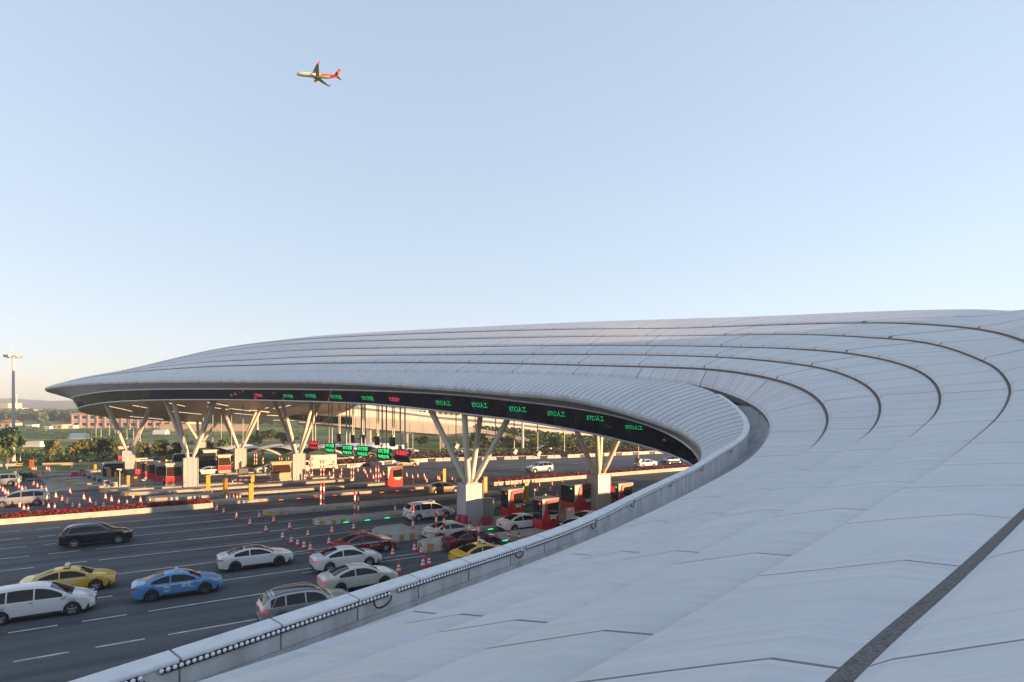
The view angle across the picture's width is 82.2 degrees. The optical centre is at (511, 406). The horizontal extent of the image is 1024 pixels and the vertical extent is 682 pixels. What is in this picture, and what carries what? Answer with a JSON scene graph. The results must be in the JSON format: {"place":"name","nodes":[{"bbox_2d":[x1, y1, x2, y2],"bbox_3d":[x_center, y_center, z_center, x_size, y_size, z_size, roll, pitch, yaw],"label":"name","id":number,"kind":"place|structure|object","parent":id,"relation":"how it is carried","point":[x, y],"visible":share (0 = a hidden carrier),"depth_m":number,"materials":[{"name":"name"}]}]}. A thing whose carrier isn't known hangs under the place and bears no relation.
{"place":"outdoors","nodes":[
{"label":"outdoors","id":0,"kind":"place"},
{"bbox_2d":[41,465,248,491],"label":"plaza paving","id":1,"kind":"structure","parent":0,"point":[51,485],"depth_m":82.37,"materials":[{"name":"concrete"}]},
{"bbox_2d":[35,469,100,474],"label":"toll island","id":2,"kind":"structure","parent":1,"relation":"on","point":[68,471],"depth_m":98.45,"materials":[{"name":"concrete"}]},
{"bbox_2d":[104,404,151,474],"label":"branching column","id":3,"kind":"structure","parent":1,"relation":"on","point":[128,457],"depth_m":94.05,"materials":[{"name":"grey metal"}]},
{"bbox_2d":[41,466,231,477],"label":"toll island","id":4,"kind":"structure","parent":1,"relation":"on","point":[61,475],"depth_m":93.52,"materials":[{"name":"concrete"}]},
{"bbox_2d":[53,468,253,480],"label":"toll island","id":5,"kind":"structure","parent":1,"relation":"on","point":[80,477],"depth_m":89.52,"materials":[{"name":"concrete"}]},
{"bbox_2d":[100,461,124,476],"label":"booth shelter","id":6,"kind":"object","parent":5,"relation":"on","point":[113,466],"visible":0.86,"depth_m":91.78,"materials":[{"name":"grey metal"}]},
{"bbox_2d":[62,471,268,483],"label":"toll island","id":7,"kind":"structure","parent":1,"relation":"on","point":[79,480],"depth_m":88.93,"materials":[{"name":"concrete"}]},
{"bbox_2d":[217,454,231,472],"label":"toll booth","id":8,"kind":"object","parent":7,"relation":"on","point":[223,463],"visible":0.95,"depth_m":96.34,"materials":[{"name":"metal"}]},
{"bbox_2d":[71,472,269,486],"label":"toll island","id":9,"kind":"structure","parent":1,"relation":"on","point":[76,484],"depth_m":90.32,"materials":[{"name":"concrete"}]},
{"bbox_2d":[140,459,152,480],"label":"toll booth","id":10,"kind":"object","parent":9,"relation":"on","point":[143,468],"visible":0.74,"depth_m":86.76,"materials":[{"name":"metal"}]},
{"bbox_2d":[171,453,215,467],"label":"coach","id":11,"kind":"object","parent":1,"relation":"on","point":[207,459],"visible":0.34,"depth_m":104.66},
{"bbox_2d":[174,456,213,461],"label":"side window","id":12,"kind":"structure","parent":11,"relation":"in","point":[201,458],"depth_m":104.65,"materials":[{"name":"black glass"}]},
{"bbox_2d":[84,473,312,488],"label":"toll island","id":13,"kind":"structure","parent":1,"relation":"on","point":[97,486],"depth_m":84.28,"materials":[{"name":"concrete"}]},
{"bbox_2d":[147,460,159,482],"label":"toll booth","id":14,"kind":"object","parent":13,"relation":"on","point":[150,471],"visible":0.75,"depth_m":84.37,"materials":[{"name":"metal"}]},
{"bbox_2d":[154,462,165,484],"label":"toll booth","id":15,"kind":"object","parent":13,"relation":"on","point":[159,470],"visible":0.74,"depth_m":82.14,"materials":[{"name":"metal"}]},
{"bbox_2d":[199,466,217,473],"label":"car","id":16,"kind":"object","parent":1,"relation":"on","point":[208,469],"visible":0.59,"depth_m":95.39,"materials":[{"name":"grey paint"}]},
{"bbox_2d":[218,407,261,471],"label":"branching column","id":17,"kind":"structure","parent":1,"relation":"on","point":[239,457],"depth_m":99.55,"materials":[{"name":"grey"}]},
{"bbox_2d":[0,398,399,410],"bbox_3d":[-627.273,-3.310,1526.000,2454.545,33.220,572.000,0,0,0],"label":"hills","id":18,"kind":"structure","parent":0,"point":[45,404],"depth_m":1396.06,"materials":[{"name":"green plant"}]},
{"bbox_2d":[0,418,630,472],"bbox_3d":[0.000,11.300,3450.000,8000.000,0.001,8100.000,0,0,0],"label":"ground","id":19,"kind":"structure","parent":0,"point":[433,444],"depth_m":198.29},
{"bbox_2d":[0,419,23,427],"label":"building","id":20,"kind":"structure","parent":19,"relation":"on","point":[7,423],"depth_m":300.69,"materials":[{"name":"beige"}]},
{"bbox_2d":[3,354,22,463],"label":"lamp mast","id":21,"kind":"object","parent":19,"relation":"on","point":[13,457],"visible":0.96,"depth_m":113.84,"materials":[{"name":"grey metal"}]},
{"bbox_2d":[0,425,27,463],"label":"tree","id":22,"kind":"object","parent":19,"relation":"on","point":[11,438],"visible":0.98,"depth_m":109.67,"materials":[{"name":"green plant"}]},
{"bbox_2d":[43,439,61,462],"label":"tree","id":23,"kind":"object","parent":19,"relation":"on","point":[53,447],"visible":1,"depth_m":113.54,"materials":[{"name":"green plant"}]},
{"bbox_2d":[42,462,100,467],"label":"guard rail","id":24,"kind":"object","parent":19,"relation":"on","point":[68,463],"visible":0.93,"depth_m":107.12,"materials":[{"name":"beige metal"}]},
{"bbox_2d":[65,440,88,459],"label":"tree","id":25,"kind":"object","parent":19,"relation":"on","point":[74,448],"visible":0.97,"depth_m":116.79,"materials":[{"name":"green plant"}]},
{"bbox_2d":[77,436,95,461],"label":"tree","id":26,"kind":"object","parent":19,"relation":"on","point":[86,441],"visible":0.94,"depth_m":117.84,"materials":[{"name":"green plant"}]},
{"bbox_2d":[88,435,108,460],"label":"tree","id":27,"kind":"object","parent":19,"relation":"on","point":[98,443],"visible":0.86,"depth_m":118.81,"materials":[{"name":"green plant"}]},
{"bbox_2d":[103,436,119,459],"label":"tree","id":28,"kind":"object","parent":19,"relation":"on","point":[112,444],"visible":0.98,"depth_m":117.60,"materials":[{"name":"green plant"}]},
{"bbox_2d":[9,446,232,464],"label":"bushes","id":29,"kind":"object","parent":19,"relation":"on","point":[32,455],"visible":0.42,"depth_m":126.40,"materials":[{"name":"green plant"}]},
{"bbox_2d":[71,413,200,427],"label":"building","id":30,"kind":"structure","parent":19,"relation":"on","point":[82,420],"depth_m":300.00,"materials":[{"name":"beige"}]},
{"bbox_2d":[0,408,272,424],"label":"wood","id":31,"kind":"object","parent":19,"relation":"on","point":[21,414],"visible":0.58,"depth_m":413.83,"materials":[{"name":"green plant"}]},
{"bbox_2d":[136,442,151,456],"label":"tree","id":32,"kind":"object","parent":19,"relation":"on","point":[142,448],"visible":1,"depth_m":118.73,"materials":[{"name":"green plant"}]},
{"bbox_2d":[151,438,169,456],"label":"tree","id":33,"kind":"object","parent":19,"relation":"on","point":[159,447],"visible":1,"depth_m":118.94,"materials":[{"name":"green plant"}]},
{"bbox_2d":[183,420,218,449],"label":"branching column","id":34,"kind":"structure","parent":19,"relation":"on","point":[202,445],"depth_m":117.22,"materials":[{"name":"grey"}]},
{"bbox_2d":[159,424,248,430],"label":"building","id":35,"kind":"structure","parent":19,"relation":"on","point":[235,427],"depth_m":262.00,"materials":[{"name":"beige"}]},
{"bbox_2d":[26,420,389,449],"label":"field shrubs","id":36,"kind":"object","parent":19,"relation":"on","point":[156,428],"visible":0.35,"depth_m":246.46,"materials":[{"name":"green plant"}]},
{"bbox_2d":[197,444,260,452],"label":"carport","id":37,"kind":"object","parent":19,"relation":"on","point":[230,447],"visible":0.45,"depth_m":120.19,"materials":[{"name":"grey metal"}]},
{"bbox_2d":[232,444,292,459],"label":"carport","id":38,"kind":"object","parent":19,"relation":"on","point":[280,451],"visible":0.56,"depth_m":117.00,"materials":[{"name":"grey metal"}]},
{"bbox_2d":[259,429,276,440],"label":"tree","id":39,"kind":"object","parent":19,"relation":"on","point":[267,434],"visible":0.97,"depth_m":188.02,"materials":[{"name":"green plant"}]},
{"bbox_2d":[252,444,319,454],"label":"carport","id":40,"kind":"object","parent":19,"relation":"on","point":[287,446],"visible":0.52,"depth_m":118.11,"materials":[{"name":"grey metal"}]},
{"bbox_2d":[297,414,545,447],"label":"ramp","id":41,"kind":"structure","parent":19,"relation":"on","point":[421,428],"depth_m":156.97,"materials":[{"name":"beige concrete"}]},
{"bbox_2d":[341,405,590,435],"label":"viaduct","id":42,"kind":"object","parent":19,"relation":"on","point":[425,417],"visible":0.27,"depth_m":199.12,"materials":[{"name":"grey"}]},
{"bbox_2d":[337,448,654,465],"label":"purple hedge","id":43,"kind":"object","parent":19,"relation":"on","point":[376,459],"visible":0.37,"depth_m":123.96,"materials":[{"name":"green plant"}]},
{"bbox_2d":[411,445,651,458],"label":"green hedge","id":44,"kind":"object","parent":19,"relation":"on","point":[549,449],"visible":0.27,"depth_m":129.30,"materials":[{"name":"green plant"}]},
{"bbox_2d":[544,434,563,448],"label":"tree","id":45,"kind":"object","parent":19,"relation":"on","point":[556,441],"visible":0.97,"depth_m":144.02,"materials":[{"name":"green plant"}]},
{"bbox_2d":[296,61,340,86],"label":"airliner","id":46,"kind":"object","parent":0,"point":[316,75],"visible":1,"depth_m":518.66,"materials":[{"name":"beige metal"}]},
{"bbox_2d":[0,453,687,681],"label":"road","id":47,"kind":"structure","parent":0,"point":[77,638],"depth_m":44.35,"materials":[{"name":"grey asphalt"}]},
{"bbox_2d":[0,473,21,485],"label":"car","id":48,"kind":"object","parent":47,"relation":"on","point":[9,479],"visible":0.98,"depth_m":82.61,"materials":[{"name":"silver metal"}]},
{"bbox_2d":[0,489,49,507],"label":"minivan","id":49,"kind":"object","parent":47,"relation":"on","point":[35,497],"visible":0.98,"depth_m":66.15,"materials":[{"name":"silver metal"}]},
{"bbox_2d":[0,581,96,625],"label":"minivan","id":50,"kind":"object","parent":47,"relation":"on","point":[28,599],"visible":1,"depth_m":31.11,"materials":[{"name":"grey paint"}]},
{"bbox_2d":[19,562,115,590],"bbox_3d":[-27.060,10.464,35.872,4.729,1.660,2.140,0,0,-31],"label":"taxi","id":51,"kind":"object","parent":47,"relation":"on","point":[68,573],"visible":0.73,"depth_m":35.52,"materials":[{"name":"yellow paint"}]},
{"bbox_2d":[59,521,132,547],"bbox_3d":[-33.992,10.391,48.085,4.879,1.807,2.250,0,0,-31],"label":"car","id":52,"kind":"object","parent":47,"relation":"on","point":[75,535],"visible":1,"depth_m":47.27,"materials":[{"name":"black paint"}]},
{"bbox_2d":[0,498,212,524],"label":"flower planter","id":53,"kind":"object","parent":47,"relation":"on","point":[64,514],"visible":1,"depth_m":60.04,"materials":[{"name":"stone"}]},
{"bbox_2d":[131,567,222,601],"bbox_3d":[-20.040,10.490,35.211,4.729,1.607,2.140,0,0,-31],"label":"taxi","id":54,"kind":"object","parent":47,"relation":"on","point":[164,583],"visible":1,"depth_m":34.51,"materials":[{"name":"blue paint"}]},
{"bbox_2d":[99,475,333,492],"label":"toll island","id":55,"kind":"structure","parent":47,"relation":"on","point":[112,490],"depth_m":81.92,"materials":[{"name":"concrete"}]},
{"bbox_2d":[165,462,182,485],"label":"toll booth","id":56,"kind":"object","parent":55,"relation":"on","point":[173,474],"visible":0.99,"depth_m":81.00,"materials":[{"name":"metal"}]},
{"bbox_2d":[167,467,181,476],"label":"window","id":57,"kind":"structure","parent":56,"relation":"in","point":[171,471],"depth_m":81.06,"materials":[{"name":"brown glass"}]},
{"bbox_2d":[164,400,217,487],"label":"branching column","id":58,"kind":"structure","parent":55,"relation":"on","point":[190,470],"depth_m":81.23,"materials":[{"name":"grey"}]},
{"bbox_2d":[269,460,291,481],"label":"toll booth","id":59,"kind":"object","parent":55,"relation":"on","point":[279,470],"visible":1,"depth_m":86.06,"materials":[{"name":"metal"}]},
{"bbox_2d":[273,464,290,472],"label":"window","id":60,"kind":"structure","parent":59,"relation":"in","point":[276,468],"depth_m":86.06,"materials":[{"name":"brown glass"}]},
{"bbox_2d":[272,401,320,480],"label":"branching column","id":61,"kind":"structure","parent":55,"relation":"on","point":[298,465],"depth_m":88.33,"materials":[{"name":"grey metal"}]},
{"bbox_2d":[121,477,353,495],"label":"toll island","id":62,"kind":"structure","parent":47,"relation":"on","point":[178,490],"depth_m":80.09,"materials":[{"name":"concrete"}]},
{"bbox_2d":[216,545,293,571],"bbox_3d":[-18.110,10.559,41.442,4.889,1.471,2.160,0,0,-31],"label":"car","id":63,"kind":"object","parent":47,"relation":"on","point":[235,559],"visible":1,"depth_m":40.67,"materials":[{"name":"grey paint"}]},
{"bbox_2d":[146,481,384,501],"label":"toll island","id":64,"kind":"structure","parent":47,"relation":"on","point":[238,493],"depth_m":76.00,"materials":[{"name":"concrete"}]},
{"bbox_2d":[256,582,349,621],"bbox_3d":[-10.871,10.391,31.215,4.879,1.807,2.250,0,0,-31],"label":"car","id":65,"kind":"object","parent":47,"relation":"on","point":[273,602],"visible":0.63,"depth_m":30.22,"materials":[{"name":"silver metal"}]},
{"bbox_2d":[211,484,426,504],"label":"toll island","id":66,"kind":"structure","parent":47,"relation":"on","point":[223,501],"depth_m":72.84,"materials":[{"name":"concrete"}]},
{"bbox_2d":[385,465,402,486],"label":"toll booth","id":67,"kind":"object","parent":66,"relation":"on","point":[393,475],"visible":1,"depth_m":79.98,"materials":[{"name":"red metal"}]},
{"bbox_2d":[306,454,337,472],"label":"box truck","id":68,"kind":"object","parent":47,"relation":"on","point":[328,459],"visible":0.66,"depth_m":99.13,"materials":[{"name":"grey paint"}]},
{"bbox_2d":[2,457,660,661],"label":"road markings","id":69,"kind":"object","parent":47,"relation":"on","point":[187,565],"visible":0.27,"depth_m":42.08,"materials":[{"name":"paint"}]},
{"bbox_2d":[309,545,381,570],"bbox_3d":[-11.630,10.552,41.179,4.729,1.485,2.140,0,0,-31],"label":"car","id":70,"kind":"object","parent":47,"relation":"on","point":[332,558],"visible":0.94,"depth_m":40.39,"materials":[{"name":"grey paint"}]},
{"bbox_2d":[317,562,397,589],"bbox_3d":[-9.554,10.552,36.547,4.729,1.485,2.140,0,0,-31],"label":"car","id":71,"kind":"object","parent":47,"relation":"on","point":[349,576],"visible":0.89,"depth_m":35.79,"materials":[{"name":"grey paint"}]},
{"bbox_2d":[332,530,396,551],"bbox_3d":[-11.384,10.464,45.468,4.729,1.660,2.140,0,0,-31],"label":"taxi","id":72,"kind":"object","parent":47,"relation":"on","point":[365,539],"visible":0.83,"depth_m":44.92,"materials":[{"name":"red paint"}]},
{"bbox_2d":[263,490,500,515],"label":"toll island","id":73,"kind":"structure","parent":47,"relation":"on","point":[307,509],"depth_m":65.67,"materials":[{"name":"concrete"}]},
{"bbox_2d":[312,497,533,524],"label":"toll island","id":74,"kind":"structure","parent":47,"relation":"on","point":[335,519],"depth_m":58.33,"materials":[{"name":"concrete"}]},
{"bbox_2d":[403,499,454,521],"bbox_3d":[-8.316,10.375,58.907,5.029,1.838,2.220,0,0,-31],"label":"minivan","id":75,"kind":"object","parent":47,"relation":"on","point":[426,509],"visible":0.92,"depth_m":57.92,"materials":[{"name":"grey paint"}]},
{"bbox_2d":[424,481,456,494],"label":"car","id":76,"kind":"object","parent":47,"relation":"on","point":[435,488],"visible":0.96,"depth_m":75.31,"materials":[{"name":"brown metal"}]},
{"bbox_2d":[422,520,477,537],"bbox_3d":[-5.236,10.552,50.179,4.729,1.485,2.140,0,0,-31],"label":"car","id":77,"kind":"object","parent":47,"relation":"on","point":[451,526],"visible":0.6,"depth_m":49.27,"materials":[{"name":"grey paint"}]},
{"bbox_2d":[441,529,501,549],"bbox_3d":[-3.175,10.552,46.799,4.729,1.485,2.140,0,0,-31],"label":"car","id":78,"kind":"object","parent":47,"relation":"on","point":[456,539],"visible":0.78,"depth_m":45.93,"materials":[{"name":"red paint"}]},
{"bbox_2d":[448,539,500,560],"bbox_3d":[-2.118,10.464,42.277,4.729,1.660,2.140,0,0,-31],"label":"taxi","id":79,"kind":"object","parent":47,"relation":"on","point":[479,545],"visible":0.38,"depth_m":41.42,"materials":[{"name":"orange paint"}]},
{"bbox_2d":[372,509,579,541],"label":"toll island","id":80,"kind":"structure","parent":47,"relation":"on","point":[401,532],"depth_m":51.18,"materials":[{"name":"concrete"}]},
{"bbox_2d":[428,411,509,524],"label":"branching column","id":81,"kind":"structure","parent":80,"relation":"on","point":[469,496],"depth_m":54.55,"materials":[{"name":"grey metal"}]},
{"bbox_2d":[483,497,494,521],"bbox_3d":[-2.431,9.840,55.571,1.300,2.280,0.900,0,0,-31],"label":"equipment cabinet","id":82,"kind":"object","parent":80,"relation":"on","point":[488,506],"visible":0.71,"depth_m":55.29,"materials":[{"name":"grey metal"}]},
{"bbox_2d":[500,486,523,515],"bbox_3d":[0.034,9.610,59.106,1.930,2.740,1.545,0,0,-31],"label":"toll booth","id":83,"kind":"object","parent":80,"relation":"on","point":[511,500],"visible":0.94,"depth_m":58.55,"materials":[{"name":"red metal"}]},
{"bbox_2d":[560,480,590,511],"bbox_3d":[7.152,9.585,62.807,3.080,2.790,2.645,0,0,-31],"label":"toll booth","id":84,"kind":"object","parent":80,"relation":"on","point":[576,495],"visible":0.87,"depth_m":61.72,"materials":[{"name":"red metal"}]},
{"bbox_2d":[561,484,573,502],"bbox_3d":[5.876,9.252,62.057,0.060,1.674,2.300,0,0,-31],"label":"front window","id":85,"kind":"structure","parent":84,"relation":"in","point":[567,494],"depth_m":62.02,"materials":[{"name":"black glass"}]},
{"bbox_2d":[574,431,619,510],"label":"branching column","id":86,"kind":"structure","parent":80,"relation":"on","point":[599,481],"depth_m":61.70,"materials":[{"name":"grey"}]},
{"bbox_2d":[611,481,632,503],"bbox_3d":[12.016,9.685,64.758,2.180,2.590,1.745,0,0,-31],"label":"toll booth","id":87,"kind":"object","parent":80,"relation":"on","point":[623,489],"visible":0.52,"depth_m":64.03,"materials":[{"name":"red metal"}]},
{"bbox_2d":[417,528,549,551],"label":"toll island","id":88,"kind":"structure","parent":47,"relation":"on","point":[431,544],"depth_m":48.74,"materials":[{"name":"concrete"}]},
{"bbox_2d":[532,495,558,529],"bbox_3d":[3.075,9.610,53.142,1.930,2.740,1.645,0,0,-31],"label":"toll booth","id":89,"kind":"object","parent":88,"relation":"on","point":[545,513],"visible":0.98,"depth_m":52.51,"materials":[{"name":"red metal"}]},
{"bbox_2d":[533,499,541,519],"bbox_3d":[2.290,9.284,52.690,0.060,1.643,1.380,0,0,-31],"label":"front window","id":90,"kind":"structure","parent":89,"relation":"in","point":[537,508],"depth_m":52.63,"materials":[{"name":"black glass"}]},
{"bbox_2d":[321,451,661,469],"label":"road barrier","id":91,"kind":"object","parent":47,"relation":"on","point":[387,462],"visible":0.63,"depth_m":123.50,"materials":[{"name":"white concrete"}]},
{"bbox_2d":[496,513,533,530],"bbox_3d":[0.940,10.552,53.881,4.729,1.485,2.140,0,0,-31],"label":"car","id":92,"kind":"object","parent":47,"relation":"on","point":[514,521],"visible":0.77,"depth_m":52.84,"materials":[{"name":"grey paint"}]},
{"bbox_2d":[525,461,553,472],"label":"car","id":93,"kind":"object","parent":47,"relation":"on","point":[541,466],"visible":1,"depth_m":99.55,"materials":[{"name":"silver metal"}]},
{"bbox_2d":[489,464,690,485],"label":"flower planter","id":94,"kind":"object","parent":47,"relation":"on","point":[582,475],"visible":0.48,"depth_m":90.99,"materials":[{"name":"concrete"}]},
{"bbox_2d":[633,459,656,466],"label":"car","id":95,"kind":"object","parent":47,"relation":"on","point":[647,462],"visible":0.9,"depth_m":107.82,"materials":[{"name":"grey paint"}]},
{"bbox_2d":[306,449,578,459],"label":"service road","id":96,"kind":"structure","parent":0,"point":[431,454],"depth_m":136.80,"materials":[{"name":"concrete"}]},
{"bbox_2d":[501,432,516,449],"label":"tree","id":97,"kind":"object","parent":96,"relation":"on","point":[508,439],"visible":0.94,"depth_m":147.75,"materials":[{"name":"green plant"}]},
{"bbox_2d":[0,0,1023,400],"label":"sky","id":98,"kind":"structure","parent":0,"point":[172,186],"materials":[{"name":"blue"}]},
{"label":"service building","id":99,"kind":"object","parent":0,"visible":0},
{"bbox_2d":[45,309,1023,681],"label":"toll canopy","id":100,"kind":"object","parent":99,"relation":"on","point":[857,515],"visible":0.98,"depth_m":22.69,"materials":[{"name":"metal"}]},
{"bbox_2d":[308,402,318,449],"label":"lane sign","id":101,"kind":"object","parent":100,"relation":"hanging from","point":[313,445],"visible":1,"depth_m":78.69,"materials":[{"name":"red"}]},
{"bbox_2d":[324,403,335,452],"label":"lane sign","id":102,"kind":"object","parent":100,"relation":"hanging from","point":[330,447],"visible":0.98,"depth_m":74.63,"materials":[{"name":"green"}]},
{"bbox_2d":[341,404,353,455],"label":"lane sign","id":103,"kind":"object","parent":100,"relation":"hanging from","point":[347,449],"visible":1,"depth_m":70.43,"materials":[{"name":"green"}]},
{"bbox_2d":[356,404,369,456],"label":"lane sign","id":104,"kind":"object","parent":100,"relation":"hanging from","point":[363,451],"visible":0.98,"depth_m":66.30,"materials":[{"name":"green plastic"}]},
{"bbox_2d":[376,406,391,459],"bbox_3d":[-13.574,2.334,62.215,2.550,6.674,0.378,0,0,43],"label":"lane sign","id":105,"kind":"object","parent":100,"relation":"hanging from","point":[384,453],"visible":0.98,"depth_m":62.34,"materials":[{"name":"green plastic"}]},
{"bbox_2d":[389,407,395,446],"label":"sign back","id":106,"kind":"object","parent":100,"relation":"attached to","point":[392,440],"visible":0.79,"depth_m":69.83,"materials":[{"name":"black"}]},
{"bbox_2d":[394,407,410,462],"bbox_3d":[-10.819,2.504,57.915,2.550,6.054,0.378,0,0,43],"label":"lane sign","id":107,"kind":"object","parent":100,"relation":"hanging from","point":[404,455],"visible":0.99,"depth_m":57.81,"materials":[{"name":"black"}]},
{"bbox_2d":[69,394,768,681],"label":"parapet","id":108,"kind":"structure","parent":100,"relation":"attached to","point":[215,655],"depth_m":15.05,"materials":[{"name":"grey"}]},
{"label":"embankment","id":109,"kind":"structure","parent":0,"visible":0},
{"bbox_2d":[469,425,636,447],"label":"bank shrubs","id":110,"kind":"object","parent":109,"relation":"on","point":[543,438],"visible":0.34,"depth_m":169.97,"materials":[{"name":"green plant"}]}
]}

